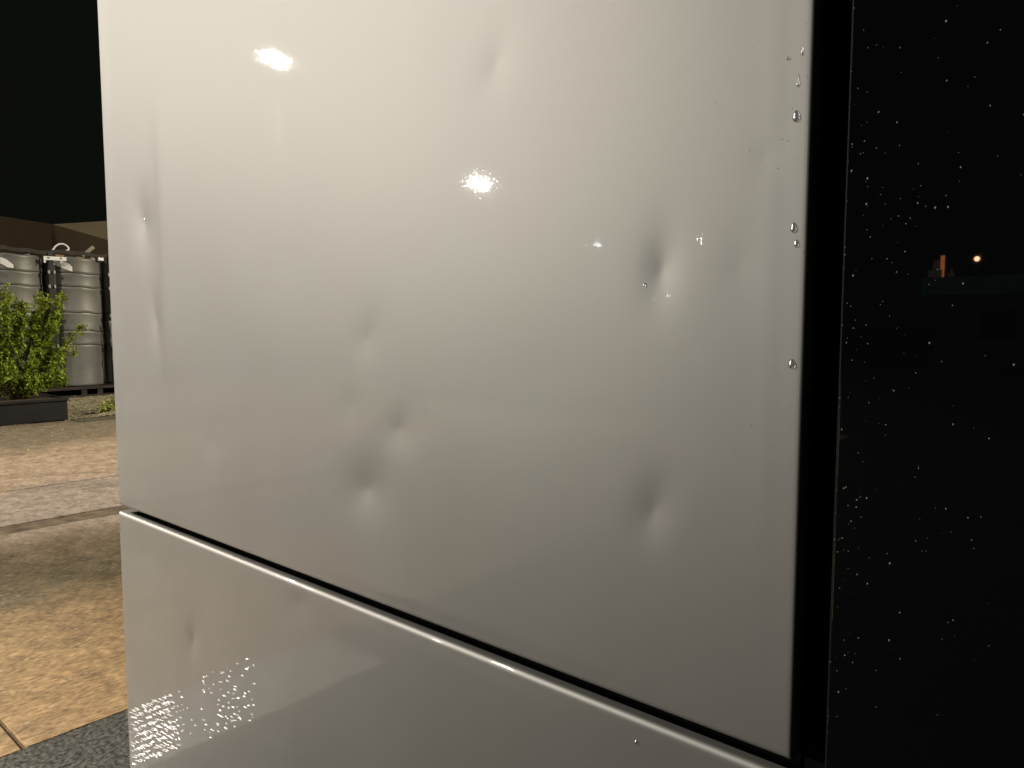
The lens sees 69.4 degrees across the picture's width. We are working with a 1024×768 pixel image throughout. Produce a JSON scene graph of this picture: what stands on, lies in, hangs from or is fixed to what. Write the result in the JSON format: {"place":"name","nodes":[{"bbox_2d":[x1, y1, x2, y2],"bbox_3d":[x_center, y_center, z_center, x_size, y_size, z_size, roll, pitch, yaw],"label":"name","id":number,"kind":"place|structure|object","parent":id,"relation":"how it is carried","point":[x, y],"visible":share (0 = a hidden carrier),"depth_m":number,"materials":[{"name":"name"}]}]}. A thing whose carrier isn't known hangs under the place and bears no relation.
{"place":"outdoors","nodes":[
{"label":"outdoors","id":0,"kind":"place"},
{"bbox_2d":[0,724,22,749],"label":"paving joint","id":1,"kind":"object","parent":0,"point":[11,737],"depth_m":2.74,"materials":[{"name":"concrete"}]},
{"bbox_2d":[0,216,53,259],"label":"rendered wall","id":2,"kind":"structure","parent":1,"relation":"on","point":[17,233],"depth_m":17.19,"materials":[{"name":"brown paint"}]},
{"bbox_2d":[53,221,107,259],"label":"rendered wall","id":3,"kind":"structure","parent":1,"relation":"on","point":[83,236],"depth_m":17.69,"materials":[{"name":"beige paint"}]},
{"bbox_2d":[71,415,115,422],"bbox_3d":[5.249,-0.563,25.233,0.420,0.048,36.710,4,6,40],"label":"kerb strip","id":4,"kind":"object","parent":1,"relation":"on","point":[91,419],"visible":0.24,"depth_m":11.54,"materials":[{"name":"grey concrete"}]},
{"bbox_2d":[0,0,106,223],"label":"sky","id":5,"kind":"structure","parent":0,"point":[52,166],"materials":[{"name":"black"}]},
{"bbox_2d":[0,388,115,426],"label":"soil bed","id":6,"kind":"object","parent":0,"point":[83,412],"visible":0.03,"depth_m":13.03,"materials":[{"name":"brown soil"}]},
{"bbox_2d":[0,393,68,425],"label":"planter","id":7,"kind":"object","parent":6,"relation":"on","point":[40,407],"visible":0.84,"depth_m":11.12,"materials":[{"name":"grey plastic"}]},
{"bbox_2d":[0,282,88,399],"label":"shrub","id":8,"kind":"object","parent":7,"relation":"on","point":[43,373],"visible":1,"depth_m":11.44,"materials":[{"name":"green plant"}]},
{"bbox_2d":[0,245,114,397],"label":"storage rack","id":9,"kind":"object","parent":6,"relation":"on","point":[80,391],"visible":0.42,"depth_m":14.88,"materials":[{"name":"black metal"}]},
{"bbox_2d":[0,252,45,389],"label":"metal drum","id":10,"kind":"object","parent":9,"relation":"on","point":[21,274],"visible":0.34,"depth_m":14.13,"materials":[{"name":"grey metal"}]},
{"bbox_2d":[42,256,105,385],"bbox_3d":[-9.053,-1.287,15.323,1.055,2.616,1.061,4,6,40],"label":"metal drum","id":11,"kind":"object","parent":9,"relation":"on","point":[77,281],"visible":0.77,"depth_m":14.96,"materials":[{"name":"grey metal"}]},
{"bbox_2d":[53,254,63,256],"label":"block","id":12,"kind":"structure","parent":11,"relation":"on","point":[58,255],"depth_m":14.65,"materials":[{"name":"brown wood"}]},
{"bbox_2d":[52,243,69,250],"bbox_3d":[-9.046,-2.686,14.776,0.376,0.273,0.138,-3,5,-31],"label":"hose","id":13,"kind":"object","parent":11,"relation":"on","point":[56,245],"visible":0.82,"depth_m":14.81,"materials":[{"name":"white plastic"}]},
{"bbox_2d":[81,246,94,256],"bbox_3d":[-8.714,-2.725,15.199,0.040,0.070,0.300,4,48,40],"label":"batten","id":14,"kind":"object","parent":11,"relation":"on","point":[89,249],"visible":0.61,"depth_m":15.20,"materials":[{"name":"beige wood"}]},
{"bbox_2d":[101,260,111,382],"bbox_3d":[-8.335,-1.356,16.157,1.058,2.617,1.055,4,6,40],"label":"metal drum","id":15,"kind":"object","parent":9,"relation":"on","point":[105,299],"visible":0.13,"depth_m":15.75,"materials":[{"name":"grey metal"}]},
{"bbox_2d":[109,321,112,360],"bbox_3d":[-8.288,-0.688,15.378,0.073,1.251,0.121,4,6,40],"label":"plastic strip","id":16,"kind":"object","parent":9,"relation":"hanging from","point":[110,323],"visible":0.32,"depth_m":15.33,"materials":[{"name":"grey plastic"}]},
{"bbox_2d":[98,401,114,412],"bbox_3d":[-6.750,0.397,12.278,0.242,0.258,0.276,2,5,28],"label":"ground plant","id":17,"kind":"object","parent":6,"relation":"on","point":[105,407],"visible":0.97,"depth_m":12.25,"materials":[{"name":"green plant"}]},
{"bbox_2d":[106,397,114,405],"bbox_3d":[-6.744,0.294,12.774,0.374,0.366,0.406,2,5,18],"label":"ground plant","id":18,"kind":"object","parent":6,"relation":"on","point":[112,400],"visible":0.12,"depth_m":12.66,"materials":[{"name":"green plant"}]},
{"bbox_2d":[0,419,127,757],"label":"concrete paving","id":19,"kind":"structure","parent":0,"point":[62,657],"depth_m":4.25,"materials":[{"name":"beige concrete"}]},
{"bbox_2d":[15,395,113,476],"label":"fallen leaves","id":20,"kind":"object","parent":19,"relation":"on","point":[77,412],"visible":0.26,"depth_m":12.70,"materials":[{"name":"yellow plant"}]},
{"bbox_2d":[0,505,131,535],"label":"drain strip","id":21,"kind":"object","parent":19,"relation":"in","point":[55,521],"depth_m":5.66,"materials":[{"name":"concrete"}]},
{"bbox_2d":[0,710,129,767],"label":"asphalt band","id":22,"kind":"object","parent":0,"point":[103,743],"depth_m":2.61,"materials":[{"name":"grey asphalt"}]},
{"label":"dark paving","id":23,"kind":"structure","parent":0,"visible":0},
{"bbox_2d":[97,0,1023,767],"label":"display cabinet","id":24,"kind":"object","parent":23,"relation":"on","point":[461,348],"visible":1,"depth_m":1.12,"materials":[{"name":"grey metal"}]},
{"bbox_2d":[129,658,255,765],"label":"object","id":25,"kind":"object","parent":24,"relation":"attached to","point":[172,728],"visible":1,"depth_m":2.15,"materials":[{"name":"grey"}]},
{"bbox_2d":[660,7,1023,732],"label":"rain spray","id":26,"kind":"object","parent":24,"relation":"attached to","point":[868,343],"visible":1,"depth_m":0.83,"materials":[{"name":"grey"}]}
]}

